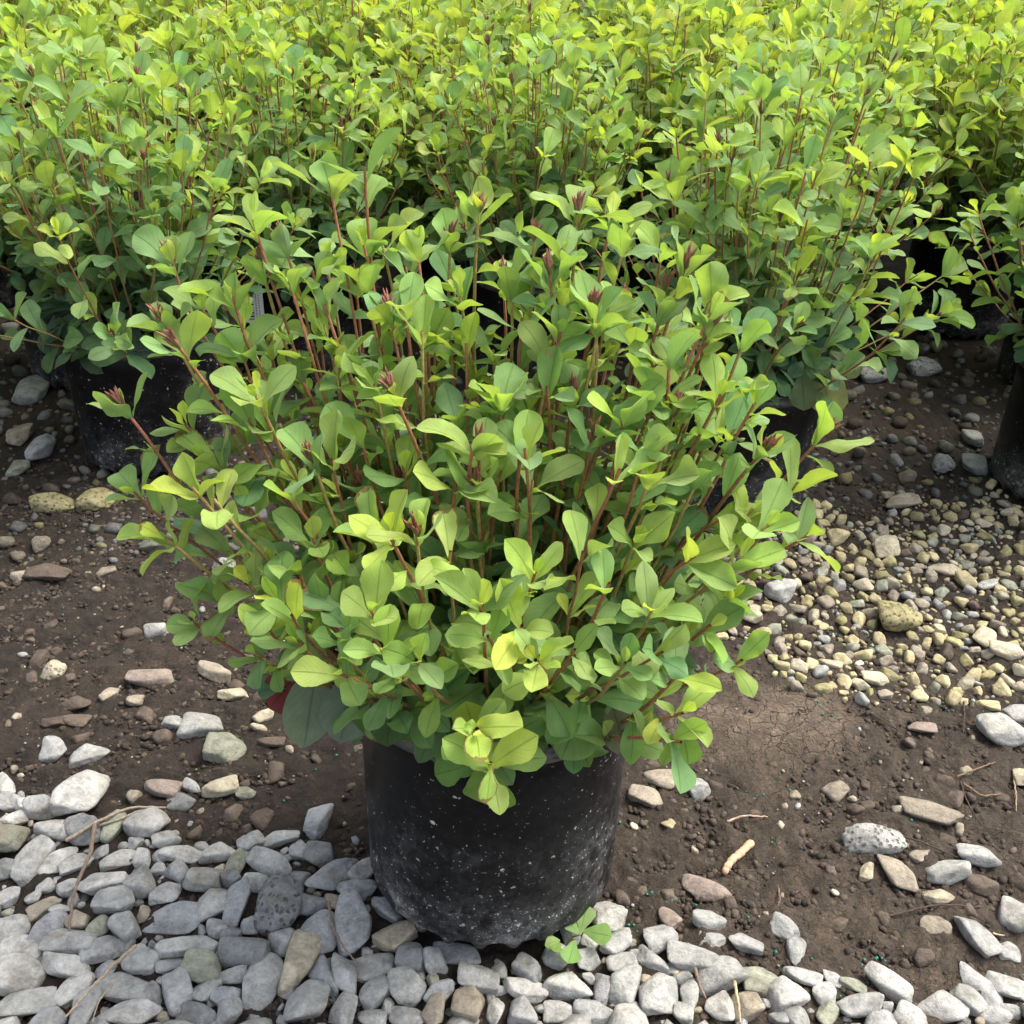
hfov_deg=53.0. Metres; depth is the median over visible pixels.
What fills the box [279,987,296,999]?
stone
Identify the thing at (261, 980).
stone
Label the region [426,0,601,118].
potted plant
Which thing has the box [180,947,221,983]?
stone
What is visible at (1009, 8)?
potted plant
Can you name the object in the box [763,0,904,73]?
potted plant
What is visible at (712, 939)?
stone
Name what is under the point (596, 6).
potted plant
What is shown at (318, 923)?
stone
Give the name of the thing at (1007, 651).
stone
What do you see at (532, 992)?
stone
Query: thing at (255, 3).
potted plant
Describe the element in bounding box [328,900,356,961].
twig
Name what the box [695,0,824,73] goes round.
potted plant
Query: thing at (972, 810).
twig
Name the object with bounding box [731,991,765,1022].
stone
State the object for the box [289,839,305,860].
stone
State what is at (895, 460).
stone
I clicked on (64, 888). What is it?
stone
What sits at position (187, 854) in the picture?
stone
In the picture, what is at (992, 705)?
stone
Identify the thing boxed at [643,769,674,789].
stone
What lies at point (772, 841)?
fertilizer granules
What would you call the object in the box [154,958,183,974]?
stone
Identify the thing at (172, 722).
stone
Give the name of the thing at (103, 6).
potted plant
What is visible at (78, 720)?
stone
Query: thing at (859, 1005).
stone
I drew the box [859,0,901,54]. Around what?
potted plant
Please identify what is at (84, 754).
stone
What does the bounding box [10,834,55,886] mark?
stone
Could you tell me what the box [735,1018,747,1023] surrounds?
stone
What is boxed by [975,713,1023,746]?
stone
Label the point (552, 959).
stone
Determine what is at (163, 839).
stone
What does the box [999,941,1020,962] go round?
stone
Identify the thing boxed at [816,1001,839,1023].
stone
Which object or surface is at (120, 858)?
stone
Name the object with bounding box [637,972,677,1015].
stone
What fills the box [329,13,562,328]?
potted plant
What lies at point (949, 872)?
stone
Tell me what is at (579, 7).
potted plant
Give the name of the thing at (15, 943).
stone
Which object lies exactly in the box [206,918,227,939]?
stone
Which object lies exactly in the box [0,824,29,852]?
stone
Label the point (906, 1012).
stone
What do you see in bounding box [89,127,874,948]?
potted plant
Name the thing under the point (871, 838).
stone
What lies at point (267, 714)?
stone
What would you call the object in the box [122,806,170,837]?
stone
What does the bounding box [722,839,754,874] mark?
stick
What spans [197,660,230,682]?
stone
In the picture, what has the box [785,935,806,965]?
stone
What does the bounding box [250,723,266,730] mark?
stone
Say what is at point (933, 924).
stone
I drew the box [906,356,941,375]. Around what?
stone
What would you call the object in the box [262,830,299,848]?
stone
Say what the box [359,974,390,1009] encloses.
stone
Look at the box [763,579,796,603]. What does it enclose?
stone
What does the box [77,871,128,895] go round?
stone
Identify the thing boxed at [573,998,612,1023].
stone
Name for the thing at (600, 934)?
seedling
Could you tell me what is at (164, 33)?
potted plant
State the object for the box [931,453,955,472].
stone
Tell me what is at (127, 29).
potted plant
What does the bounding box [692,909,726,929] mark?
stone
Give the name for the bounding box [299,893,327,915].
stone
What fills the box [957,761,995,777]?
twig
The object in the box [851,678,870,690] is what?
stone
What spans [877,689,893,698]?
stone
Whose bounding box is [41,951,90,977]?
stone
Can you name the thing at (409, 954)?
stone
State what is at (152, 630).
stone
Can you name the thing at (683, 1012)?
stone
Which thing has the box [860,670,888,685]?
stone
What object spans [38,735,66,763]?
stone
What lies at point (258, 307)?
plant tag
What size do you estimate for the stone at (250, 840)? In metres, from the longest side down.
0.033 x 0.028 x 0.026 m
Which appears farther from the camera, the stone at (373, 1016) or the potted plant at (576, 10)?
the potted plant at (576, 10)
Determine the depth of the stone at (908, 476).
2.00 m
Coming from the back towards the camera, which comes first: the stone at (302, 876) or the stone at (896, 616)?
the stone at (896, 616)
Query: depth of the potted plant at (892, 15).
3.25 m
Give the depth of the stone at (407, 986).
1.04 m
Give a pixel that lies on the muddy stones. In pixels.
(262, 818)
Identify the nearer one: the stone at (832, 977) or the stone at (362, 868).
the stone at (832, 977)
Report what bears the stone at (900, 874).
on the ground
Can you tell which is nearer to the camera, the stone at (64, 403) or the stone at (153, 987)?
the stone at (153, 987)
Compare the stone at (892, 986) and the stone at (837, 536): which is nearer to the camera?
the stone at (892, 986)
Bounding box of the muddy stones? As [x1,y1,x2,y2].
[0,570,1023,990]
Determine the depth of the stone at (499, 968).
1.07 m
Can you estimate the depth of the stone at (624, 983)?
1.04 m
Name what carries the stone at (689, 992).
on the ground
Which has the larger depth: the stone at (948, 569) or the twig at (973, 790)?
the stone at (948, 569)
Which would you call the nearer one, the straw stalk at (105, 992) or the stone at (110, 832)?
the straw stalk at (105, 992)
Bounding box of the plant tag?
[247,284,263,323]
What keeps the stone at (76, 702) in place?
on the ground
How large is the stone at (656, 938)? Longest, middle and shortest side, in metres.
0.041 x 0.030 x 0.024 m
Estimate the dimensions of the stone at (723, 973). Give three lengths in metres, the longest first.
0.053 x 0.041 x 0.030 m
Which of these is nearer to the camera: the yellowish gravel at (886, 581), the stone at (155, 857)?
the stone at (155, 857)
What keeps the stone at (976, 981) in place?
on the ground
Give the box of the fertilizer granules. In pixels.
[38,525,1023,997]
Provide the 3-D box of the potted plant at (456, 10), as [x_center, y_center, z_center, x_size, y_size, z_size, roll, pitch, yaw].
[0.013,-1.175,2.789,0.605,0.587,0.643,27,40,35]
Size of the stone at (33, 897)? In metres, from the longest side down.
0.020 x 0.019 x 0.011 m
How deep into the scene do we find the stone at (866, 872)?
1.18 m
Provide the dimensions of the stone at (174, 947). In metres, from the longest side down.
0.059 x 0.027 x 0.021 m
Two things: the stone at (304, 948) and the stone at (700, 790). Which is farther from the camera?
the stone at (700, 790)
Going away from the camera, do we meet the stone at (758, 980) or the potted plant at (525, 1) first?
the stone at (758, 980)
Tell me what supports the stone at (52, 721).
on the ground
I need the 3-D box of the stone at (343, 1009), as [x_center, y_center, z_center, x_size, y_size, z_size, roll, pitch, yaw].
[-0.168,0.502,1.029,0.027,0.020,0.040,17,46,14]
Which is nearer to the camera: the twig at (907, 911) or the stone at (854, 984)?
the stone at (854, 984)
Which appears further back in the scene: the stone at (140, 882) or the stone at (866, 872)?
the stone at (866, 872)
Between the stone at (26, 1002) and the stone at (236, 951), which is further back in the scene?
the stone at (236, 951)
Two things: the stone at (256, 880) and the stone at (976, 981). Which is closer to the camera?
the stone at (976, 981)
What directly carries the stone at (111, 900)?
on the ground
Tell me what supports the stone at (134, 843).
on the ground
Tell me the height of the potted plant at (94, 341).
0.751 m
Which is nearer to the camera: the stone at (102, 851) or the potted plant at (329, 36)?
the stone at (102, 851)
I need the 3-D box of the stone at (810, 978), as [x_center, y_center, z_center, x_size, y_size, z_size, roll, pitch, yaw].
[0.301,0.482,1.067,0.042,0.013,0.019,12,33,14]
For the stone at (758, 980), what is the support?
on the ground
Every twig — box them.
[65,806,165,841]
[65,944,136,1017]
[68,821,96,931]
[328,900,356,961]
[693,967,705,998]
[727,815,767,822]
[777,885,780,904]
[869,712,944,761]
[888,903,980,916]
[903,835,958,857]
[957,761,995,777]
[959,781,1002,831]
[963,697,964,732]
[963,783,999,796]
[1013,779,1016,810]
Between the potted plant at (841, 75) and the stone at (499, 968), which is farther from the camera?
the potted plant at (841, 75)
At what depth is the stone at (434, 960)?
1.07 m
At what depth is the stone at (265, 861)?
1.17 m
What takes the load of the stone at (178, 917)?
on the ground
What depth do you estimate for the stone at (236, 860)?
1.17 m
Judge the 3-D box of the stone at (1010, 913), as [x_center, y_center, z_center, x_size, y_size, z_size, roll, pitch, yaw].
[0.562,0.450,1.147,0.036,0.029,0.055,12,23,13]
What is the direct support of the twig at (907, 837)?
on the ground
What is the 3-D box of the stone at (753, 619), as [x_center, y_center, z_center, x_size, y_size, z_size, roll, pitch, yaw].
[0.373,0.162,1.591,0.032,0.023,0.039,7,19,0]
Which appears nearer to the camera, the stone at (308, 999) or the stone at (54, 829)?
the stone at (308, 999)
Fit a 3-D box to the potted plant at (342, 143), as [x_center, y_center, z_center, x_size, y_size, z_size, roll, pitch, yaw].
[-0.445,-0.671,2.220,0.624,0.749,0.632,-16,36,-27]
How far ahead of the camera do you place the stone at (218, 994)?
1.04 m
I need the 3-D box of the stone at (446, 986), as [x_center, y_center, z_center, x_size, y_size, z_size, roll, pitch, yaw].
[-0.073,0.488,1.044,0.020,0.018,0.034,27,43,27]
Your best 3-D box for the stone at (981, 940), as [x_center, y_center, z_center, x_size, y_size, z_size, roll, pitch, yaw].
[0.504,0.462,1.117,0.031,0.024,0.055,-2,38,-23]
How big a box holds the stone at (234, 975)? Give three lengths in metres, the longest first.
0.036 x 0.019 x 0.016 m
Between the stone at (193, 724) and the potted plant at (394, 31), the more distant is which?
the potted plant at (394, 31)
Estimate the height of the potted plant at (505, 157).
0.751 m
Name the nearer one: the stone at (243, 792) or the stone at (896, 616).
the stone at (243, 792)
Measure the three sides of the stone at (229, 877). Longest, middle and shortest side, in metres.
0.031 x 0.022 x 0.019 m
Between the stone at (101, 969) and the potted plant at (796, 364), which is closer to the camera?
the stone at (101, 969)
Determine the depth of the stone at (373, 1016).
1.02 m
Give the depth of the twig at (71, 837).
1.20 m
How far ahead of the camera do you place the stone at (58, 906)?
1.12 m
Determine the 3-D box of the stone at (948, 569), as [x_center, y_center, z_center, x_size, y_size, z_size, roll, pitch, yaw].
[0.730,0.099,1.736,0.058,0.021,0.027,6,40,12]
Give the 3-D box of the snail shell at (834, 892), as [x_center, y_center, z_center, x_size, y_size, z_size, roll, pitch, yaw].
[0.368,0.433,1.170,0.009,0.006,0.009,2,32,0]
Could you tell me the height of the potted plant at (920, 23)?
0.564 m
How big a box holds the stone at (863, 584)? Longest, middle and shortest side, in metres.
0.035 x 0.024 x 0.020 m
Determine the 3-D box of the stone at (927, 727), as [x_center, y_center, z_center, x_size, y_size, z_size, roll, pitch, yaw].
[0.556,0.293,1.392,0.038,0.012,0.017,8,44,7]
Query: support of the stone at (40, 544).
on the ground
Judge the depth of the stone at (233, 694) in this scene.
1.41 m
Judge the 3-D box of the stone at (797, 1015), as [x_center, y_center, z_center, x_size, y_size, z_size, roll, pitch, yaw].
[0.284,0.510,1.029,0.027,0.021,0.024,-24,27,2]
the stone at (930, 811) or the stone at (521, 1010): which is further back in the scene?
the stone at (930, 811)
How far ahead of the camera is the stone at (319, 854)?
1.19 m
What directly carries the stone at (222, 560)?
on the ground
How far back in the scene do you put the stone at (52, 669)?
1.44 m
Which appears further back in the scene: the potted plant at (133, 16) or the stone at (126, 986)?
the potted plant at (133, 16)
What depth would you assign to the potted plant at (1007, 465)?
1.92 m
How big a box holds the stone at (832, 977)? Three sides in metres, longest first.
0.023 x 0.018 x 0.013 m
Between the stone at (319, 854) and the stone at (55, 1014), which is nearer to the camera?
the stone at (55, 1014)
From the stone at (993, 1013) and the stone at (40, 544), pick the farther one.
the stone at (40, 544)
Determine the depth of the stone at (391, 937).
1.09 m
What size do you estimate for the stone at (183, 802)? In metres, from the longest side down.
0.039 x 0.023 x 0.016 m
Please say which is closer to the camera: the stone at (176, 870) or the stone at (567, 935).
the stone at (567, 935)
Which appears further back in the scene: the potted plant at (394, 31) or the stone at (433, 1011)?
the potted plant at (394, 31)
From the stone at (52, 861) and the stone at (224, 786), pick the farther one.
the stone at (224, 786)
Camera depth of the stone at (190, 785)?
1.28 m
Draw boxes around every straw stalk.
[92,984,113,1021]
[733,980,740,1022]
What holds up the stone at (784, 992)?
on the ground
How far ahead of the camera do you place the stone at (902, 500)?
1.92 m
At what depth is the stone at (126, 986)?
1.04 m
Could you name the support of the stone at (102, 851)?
on the ground
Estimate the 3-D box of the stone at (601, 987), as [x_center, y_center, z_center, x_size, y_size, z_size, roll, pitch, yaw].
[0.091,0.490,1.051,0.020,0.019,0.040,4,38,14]
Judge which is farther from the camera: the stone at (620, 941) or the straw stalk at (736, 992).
the stone at (620, 941)
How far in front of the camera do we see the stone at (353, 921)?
1.10 m
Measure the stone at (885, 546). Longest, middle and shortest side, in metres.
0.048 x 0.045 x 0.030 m
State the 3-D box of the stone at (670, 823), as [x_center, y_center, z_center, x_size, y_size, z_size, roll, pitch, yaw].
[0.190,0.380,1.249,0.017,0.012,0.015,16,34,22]
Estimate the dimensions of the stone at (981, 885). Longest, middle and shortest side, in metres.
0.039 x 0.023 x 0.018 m
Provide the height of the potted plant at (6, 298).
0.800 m
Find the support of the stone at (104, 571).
on the ground
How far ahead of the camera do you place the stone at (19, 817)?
1.22 m
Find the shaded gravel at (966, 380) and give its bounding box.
[0,274,1011,592]
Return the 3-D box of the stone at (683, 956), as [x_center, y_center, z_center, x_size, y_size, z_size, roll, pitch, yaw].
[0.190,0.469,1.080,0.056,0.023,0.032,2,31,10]
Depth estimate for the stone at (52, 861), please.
1.17 m
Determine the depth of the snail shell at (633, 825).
1.24 m
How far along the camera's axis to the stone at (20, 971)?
1.05 m
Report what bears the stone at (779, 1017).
on the ground
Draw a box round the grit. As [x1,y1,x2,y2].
[8,500,1023,966]
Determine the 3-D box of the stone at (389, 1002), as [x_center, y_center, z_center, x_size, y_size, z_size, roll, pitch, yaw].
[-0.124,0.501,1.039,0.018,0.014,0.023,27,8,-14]
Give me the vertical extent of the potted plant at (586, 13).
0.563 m
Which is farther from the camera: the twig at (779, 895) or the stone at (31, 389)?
the stone at (31, 389)
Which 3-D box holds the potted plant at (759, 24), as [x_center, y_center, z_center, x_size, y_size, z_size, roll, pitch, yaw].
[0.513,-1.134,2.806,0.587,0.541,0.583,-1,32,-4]
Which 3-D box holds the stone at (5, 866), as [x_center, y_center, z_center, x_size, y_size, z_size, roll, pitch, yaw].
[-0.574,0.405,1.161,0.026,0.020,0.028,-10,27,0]
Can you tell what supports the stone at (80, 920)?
on the ground
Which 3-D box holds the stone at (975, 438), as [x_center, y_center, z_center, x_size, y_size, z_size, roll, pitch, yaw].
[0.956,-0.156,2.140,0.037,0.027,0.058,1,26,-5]
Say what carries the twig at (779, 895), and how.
on the ground
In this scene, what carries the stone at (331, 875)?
on the ground
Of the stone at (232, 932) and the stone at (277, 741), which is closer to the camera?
the stone at (232, 932)
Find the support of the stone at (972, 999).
on the ground
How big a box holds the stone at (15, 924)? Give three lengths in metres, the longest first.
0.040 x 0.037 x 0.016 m
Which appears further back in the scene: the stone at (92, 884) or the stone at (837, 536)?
the stone at (837, 536)
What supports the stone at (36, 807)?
on the ground
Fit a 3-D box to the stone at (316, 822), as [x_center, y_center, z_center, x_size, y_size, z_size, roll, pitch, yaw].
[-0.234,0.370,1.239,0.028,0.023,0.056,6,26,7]
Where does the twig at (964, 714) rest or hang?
on the ground
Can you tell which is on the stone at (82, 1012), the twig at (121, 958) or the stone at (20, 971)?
the twig at (121, 958)
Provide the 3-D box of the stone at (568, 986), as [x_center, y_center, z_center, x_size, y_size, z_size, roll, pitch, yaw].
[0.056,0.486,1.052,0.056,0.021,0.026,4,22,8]
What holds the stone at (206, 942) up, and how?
on the ground
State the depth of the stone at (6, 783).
1.26 m
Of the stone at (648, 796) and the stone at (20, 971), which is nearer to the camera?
the stone at (20, 971)
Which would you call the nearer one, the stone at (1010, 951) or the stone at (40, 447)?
the stone at (1010, 951)
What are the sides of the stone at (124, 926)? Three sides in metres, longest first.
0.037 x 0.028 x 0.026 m
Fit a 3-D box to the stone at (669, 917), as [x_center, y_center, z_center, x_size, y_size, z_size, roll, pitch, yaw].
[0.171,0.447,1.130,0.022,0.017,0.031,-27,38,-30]
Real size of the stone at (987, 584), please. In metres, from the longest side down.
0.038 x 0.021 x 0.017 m
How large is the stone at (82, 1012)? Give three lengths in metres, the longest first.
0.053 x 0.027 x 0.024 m
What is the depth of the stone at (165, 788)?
1.27 m
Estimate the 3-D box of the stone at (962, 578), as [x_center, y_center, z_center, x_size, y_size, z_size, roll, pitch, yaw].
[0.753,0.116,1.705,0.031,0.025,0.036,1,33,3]
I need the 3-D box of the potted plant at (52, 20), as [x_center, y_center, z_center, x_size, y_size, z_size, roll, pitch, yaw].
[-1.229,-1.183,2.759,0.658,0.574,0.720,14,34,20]
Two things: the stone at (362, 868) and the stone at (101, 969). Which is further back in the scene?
the stone at (362, 868)
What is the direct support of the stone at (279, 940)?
on the ground
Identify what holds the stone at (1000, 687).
on the ground
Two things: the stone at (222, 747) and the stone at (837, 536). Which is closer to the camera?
the stone at (222, 747)
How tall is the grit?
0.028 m
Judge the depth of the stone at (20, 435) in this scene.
2.02 m
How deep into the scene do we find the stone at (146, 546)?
1.72 m
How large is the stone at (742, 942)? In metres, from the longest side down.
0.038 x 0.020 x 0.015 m
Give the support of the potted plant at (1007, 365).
on the ground
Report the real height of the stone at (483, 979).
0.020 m
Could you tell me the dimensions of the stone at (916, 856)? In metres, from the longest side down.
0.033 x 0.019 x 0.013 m
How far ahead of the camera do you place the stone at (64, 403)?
2.15 m
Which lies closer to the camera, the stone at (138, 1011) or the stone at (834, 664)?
the stone at (138, 1011)
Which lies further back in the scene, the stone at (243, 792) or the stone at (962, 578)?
the stone at (962, 578)
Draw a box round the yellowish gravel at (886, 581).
[704,479,1023,712]
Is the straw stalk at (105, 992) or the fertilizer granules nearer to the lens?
the straw stalk at (105, 992)
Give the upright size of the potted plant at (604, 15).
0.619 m
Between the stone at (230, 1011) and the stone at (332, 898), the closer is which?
the stone at (230, 1011)
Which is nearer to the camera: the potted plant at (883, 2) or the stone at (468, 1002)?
the stone at (468, 1002)
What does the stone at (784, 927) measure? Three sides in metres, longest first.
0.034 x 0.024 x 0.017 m
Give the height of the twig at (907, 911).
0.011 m
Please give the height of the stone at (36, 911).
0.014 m
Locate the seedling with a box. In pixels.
[545,907,611,962]
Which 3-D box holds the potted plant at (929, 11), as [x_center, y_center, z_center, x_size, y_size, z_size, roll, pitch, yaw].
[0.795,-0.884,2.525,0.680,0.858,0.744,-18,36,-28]
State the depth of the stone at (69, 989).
1.04 m
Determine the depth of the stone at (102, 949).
1.07 m
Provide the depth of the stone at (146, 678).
1.44 m
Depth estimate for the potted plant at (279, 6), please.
3.21 m
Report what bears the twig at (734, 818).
on the ground
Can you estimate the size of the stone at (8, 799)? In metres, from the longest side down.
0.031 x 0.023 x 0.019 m
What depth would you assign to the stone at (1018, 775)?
1.32 m
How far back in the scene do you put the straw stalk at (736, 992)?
1.02 m
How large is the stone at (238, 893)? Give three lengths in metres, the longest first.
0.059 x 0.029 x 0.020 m
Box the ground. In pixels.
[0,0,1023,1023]
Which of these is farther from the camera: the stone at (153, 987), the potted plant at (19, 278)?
the potted plant at (19, 278)
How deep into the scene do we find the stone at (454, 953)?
1.08 m
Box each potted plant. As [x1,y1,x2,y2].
[0,0,77,306]
[0,0,140,170]
[0,0,200,390]
[0,31,320,477]
[6,0,157,118]
[70,0,161,119]
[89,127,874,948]
[99,5,333,294]
[101,0,306,156]
[126,0,301,86]
[149,8,463,386]
[221,0,321,58]
[245,0,450,180]
[280,0,471,112]
[326,0,456,118]
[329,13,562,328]
[377,18,691,384]
[415,0,615,179]
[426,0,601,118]
[444,0,597,95]
[445,0,580,70]
[539,0,780,324]
[543,63,974,515]
[563,0,589,20]
[570,0,619,40]
[570,0,735,103]
[573,0,698,81]
[588,0,767,121]
[595,0,791,167]
[644,22,957,356]
[693,0,987,326]
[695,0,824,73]
[753,0,827,72]
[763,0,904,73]
[775,0,977,189]
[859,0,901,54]
[876,0,1022,110]
[886,22,1023,339]
[903,0,1023,151]
[912,0,1023,168]
[928,181,1023,500]
[947,84,1023,385]
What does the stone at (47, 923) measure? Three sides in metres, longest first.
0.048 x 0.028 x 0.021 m
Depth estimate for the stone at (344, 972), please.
1.05 m
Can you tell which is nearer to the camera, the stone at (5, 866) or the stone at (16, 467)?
the stone at (5, 866)
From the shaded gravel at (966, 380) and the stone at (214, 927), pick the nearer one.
the stone at (214, 927)
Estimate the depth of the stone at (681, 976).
1.06 m
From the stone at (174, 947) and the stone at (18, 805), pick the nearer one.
the stone at (174, 947)
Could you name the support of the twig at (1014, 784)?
on the ground
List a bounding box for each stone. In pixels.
[0,772,15,792]
[0,791,20,810]
[0,809,29,825]
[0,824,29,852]
[0,858,13,880]
[0,886,20,909]
[0,914,30,941]
[0,935,42,958]
[0,952,46,996]
[0,986,56,1017]
[2,492,21,504]
[5,423,33,445]
[5,460,29,476]
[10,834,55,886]
[11,375,49,404]
[15,797,24,810]
[21,563,71,580]
[22,794,53,819]
[24,889,41,904]
[25,433,55,460]
[25,896,61,922]
[26,909,67,945]
[28,1005,66,1023]
[29,492,74,513]
[31,536,50,553]
[33,819,66,841]
[37,847,77,874]
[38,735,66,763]
[39,928,97,954]
[40,716,64,726]
[41,660,66,679]
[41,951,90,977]
[47,904,69,913]
[49,770,110,816]
[55,969,95,1008]
[56,398,74,409]
[56,878,79,897]
[58,853,93,876]
[59,695,90,710]
[62,714,91,727]
[63,813,101,845]
[64,910,90,929]
[68,743,109,767]
[68,984,101,1023]
[74,487,115,510]
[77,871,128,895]
[78,935,135,964]
[84,914,109,937]
[88,1017,111,1023]
[90,885,134,914]
[92,844,108,859]
[94,959,117,978]
[95,972,153,1002]
[96,566,116,576]
[96,998,162,1023]
[98,687,118,701]
[99,849,135,871]
[100,809,126,842]
[107,910,141,942]
[120,943,161,975]
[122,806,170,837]
[122,864,155,900]
[125,669,173,688]
[125,695,144,705]
[128,836,144,849]
[132,847,150,868]
[139,540,162,552]
[142,901,200,934]
[143,622,168,637]
[143,980,162,1004]
[144,779,182,797]
[148,882,181,905]
[150,862,165,875]
[151,830,181,848]
[152,849,165,862]
[153,935,204,959]
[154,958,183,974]
[158,845,201,863]
[161,715,181,728]
[161,966,192,1016]
[162,859,188,883]
[166,792,195,811]
[176,712,223,739]
[177,1001,216,1023]
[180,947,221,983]
[181,777,200,792]
[182,867,223,891]
[192,978,222,1002]
[196,936,218,952]
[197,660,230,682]
[198,842,235,864]
[198,888,226,922]
[201,774,239,797]
[202,732,246,763]
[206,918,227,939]
[209,986,240,1006]
[211,557,235,572]
[216,997,243,1023]
[217,688,248,700]
[217,937,270,968]
[219,964,247,983]
[220,868,241,889]
[220,926,242,937]
[222,876,250,926]
[224,848,250,873]
[235,786,255,799]
[236,830,265,849]
[240,915,258,934]
[242,872,269,892]
[242,952,283,1018]
[245,846,291,875]
[250,507,266,519]
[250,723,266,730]
[252,708,273,722]
[253,873,303,936]
[257,736,285,746]
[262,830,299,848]
[267,927,294,957]
[277,929,321,995]
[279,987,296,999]
[283,979,330,1022]
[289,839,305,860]
[290,871,311,885]
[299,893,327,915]
[300,909,336,955]
[303,803,333,840]
[303,841,333,868]
[304,858,358,890]
[307,955,338,996]
[323,893,338,909]
[328,991,357,1023]
[331,952,356,994]
[334,889,371,956]
[336,878,376,900]
[347,857,373,879]
[350,952,395,982]
[357,1009,387,1023]
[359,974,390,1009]
[371,896,404,923]
[372,920,417,952]
[381,997,394,1018]
[387,965,426,1007]
[388,1006,424,1023]
[394,942,425,974]
[421,993,444,1023]
[423,946,447,973]
[423,978,454,1001]
[433,941,480,964]
[451,984,484,1022]
[457,960,499,994]
[486,998,504,1023]
[491,958,507,978]
[502,977,548,1003]
[507,995,537,1023]
[511,952,541,982]
[541,943,567,970]
[542,971,592,1000]
[543,1000,573,1023]
[560,928,580,945]
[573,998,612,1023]
[577,947,600,971]
[580,933,598,949]
[592,901,627,932]
[593,973,609,1005]
[599,927,632,954]
[606,952,637,972]
[608,963,641,1004]
[608,1001,648,1023]
[627,784,662,807]
[636,944,669,975]
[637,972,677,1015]
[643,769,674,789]
[643,924,677,954]
[658,906,681,929]
[661,819,675,828]
[667,939,718,973]
[673,970,692,985]
[673,1001,693,1023]
[680,979,698,1008]
[681,873,731,901]
[689,778,710,800]
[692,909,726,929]
[697,955,748,995]
[699,930,725,946]
[704,990,735,1020]
[728,933,763,955]
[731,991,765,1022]
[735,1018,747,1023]
[742,966,777,997]
[743,607,762,623]
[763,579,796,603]
[765,975,810,1011]
[767,1011,788,1023]
[770,911,799,939]
[781,966,822,986]
[783,1006,809,1023]
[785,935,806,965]
[812,981,836,1005]
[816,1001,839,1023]
[818,659,842,668]
[823,969,841,987]
[827,528,849,545]
[835,992,884,1017]
[839,977,866,992]
[841,823,906,854]
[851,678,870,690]
[852,578,873,590]
[858,862,873,881]
[859,366,887,382]
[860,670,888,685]
[864,961,913,1004]
[874,535,900,557]
[877,600,922,631]
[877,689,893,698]
[877,854,918,891]
[885,492,921,508]
[887,453,903,467]
[893,1000,927,1023]
[897,470,916,481]
[899,796,963,825]
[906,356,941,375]
[907,722,937,732]
[909,850,929,862]
[917,990,969,1022]
[919,915,951,934]
[922,889,954,903]
[925,860,971,884]
[927,563,960,576]
[930,624,946,633]
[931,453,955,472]
[949,983,987,1016]
[953,916,1002,958]
[954,570,977,587]
[955,843,1001,867]
[959,961,1002,1006]
[961,429,983,447]
[961,453,987,475]
[963,874,998,896]
[972,626,996,647]
[975,700,1000,711]
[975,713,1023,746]
[976,579,997,589]
[979,1005,1013,1022]
[985,970,1023,1001]
[989,639,1023,660]
[992,677,1011,696]
[998,895,1023,933]
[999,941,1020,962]
[1000,704,1023,722]
[1000,1003,1021,1019]
[1012,768,1023,785]
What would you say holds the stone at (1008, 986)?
on the ground
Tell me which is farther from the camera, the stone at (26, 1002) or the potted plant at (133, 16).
the potted plant at (133, 16)
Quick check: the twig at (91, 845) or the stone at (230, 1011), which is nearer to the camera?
the stone at (230, 1011)
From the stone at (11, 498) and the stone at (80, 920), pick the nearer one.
the stone at (80, 920)
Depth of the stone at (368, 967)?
1.07 m
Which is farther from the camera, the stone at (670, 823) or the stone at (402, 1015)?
the stone at (670, 823)
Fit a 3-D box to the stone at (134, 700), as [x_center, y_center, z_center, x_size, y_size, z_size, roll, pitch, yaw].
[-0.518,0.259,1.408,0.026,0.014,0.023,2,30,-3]
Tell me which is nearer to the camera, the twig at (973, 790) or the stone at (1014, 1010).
the stone at (1014, 1010)
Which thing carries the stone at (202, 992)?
on the ground
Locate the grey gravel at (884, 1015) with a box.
[0,790,1023,1023]
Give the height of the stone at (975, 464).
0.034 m
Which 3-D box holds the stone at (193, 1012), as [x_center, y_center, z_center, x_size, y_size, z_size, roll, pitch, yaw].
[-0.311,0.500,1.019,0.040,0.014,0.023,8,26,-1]
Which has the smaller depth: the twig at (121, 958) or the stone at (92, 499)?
the twig at (121, 958)
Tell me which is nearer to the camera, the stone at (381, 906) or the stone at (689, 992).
the stone at (689, 992)
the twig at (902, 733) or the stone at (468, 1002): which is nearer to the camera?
the stone at (468, 1002)
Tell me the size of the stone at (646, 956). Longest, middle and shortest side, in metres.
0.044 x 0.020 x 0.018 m
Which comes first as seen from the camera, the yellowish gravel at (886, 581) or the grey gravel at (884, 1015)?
the grey gravel at (884, 1015)
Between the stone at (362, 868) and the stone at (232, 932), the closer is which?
the stone at (232, 932)
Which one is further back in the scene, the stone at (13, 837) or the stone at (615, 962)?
the stone at (13, 837)
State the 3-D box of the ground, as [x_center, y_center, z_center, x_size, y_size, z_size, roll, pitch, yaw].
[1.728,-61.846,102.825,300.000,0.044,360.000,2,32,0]
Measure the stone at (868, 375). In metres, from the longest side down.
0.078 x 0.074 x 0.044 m
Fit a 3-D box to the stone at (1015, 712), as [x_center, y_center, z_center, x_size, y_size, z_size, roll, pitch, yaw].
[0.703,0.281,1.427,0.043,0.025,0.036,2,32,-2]
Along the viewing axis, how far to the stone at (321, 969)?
1.06 m
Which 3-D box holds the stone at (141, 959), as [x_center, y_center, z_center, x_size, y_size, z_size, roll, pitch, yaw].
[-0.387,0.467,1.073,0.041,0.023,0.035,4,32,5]
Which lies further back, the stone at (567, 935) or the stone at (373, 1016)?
the stone at (567, 935)
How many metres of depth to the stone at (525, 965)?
1.06 m
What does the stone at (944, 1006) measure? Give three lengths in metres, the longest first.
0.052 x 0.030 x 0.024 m

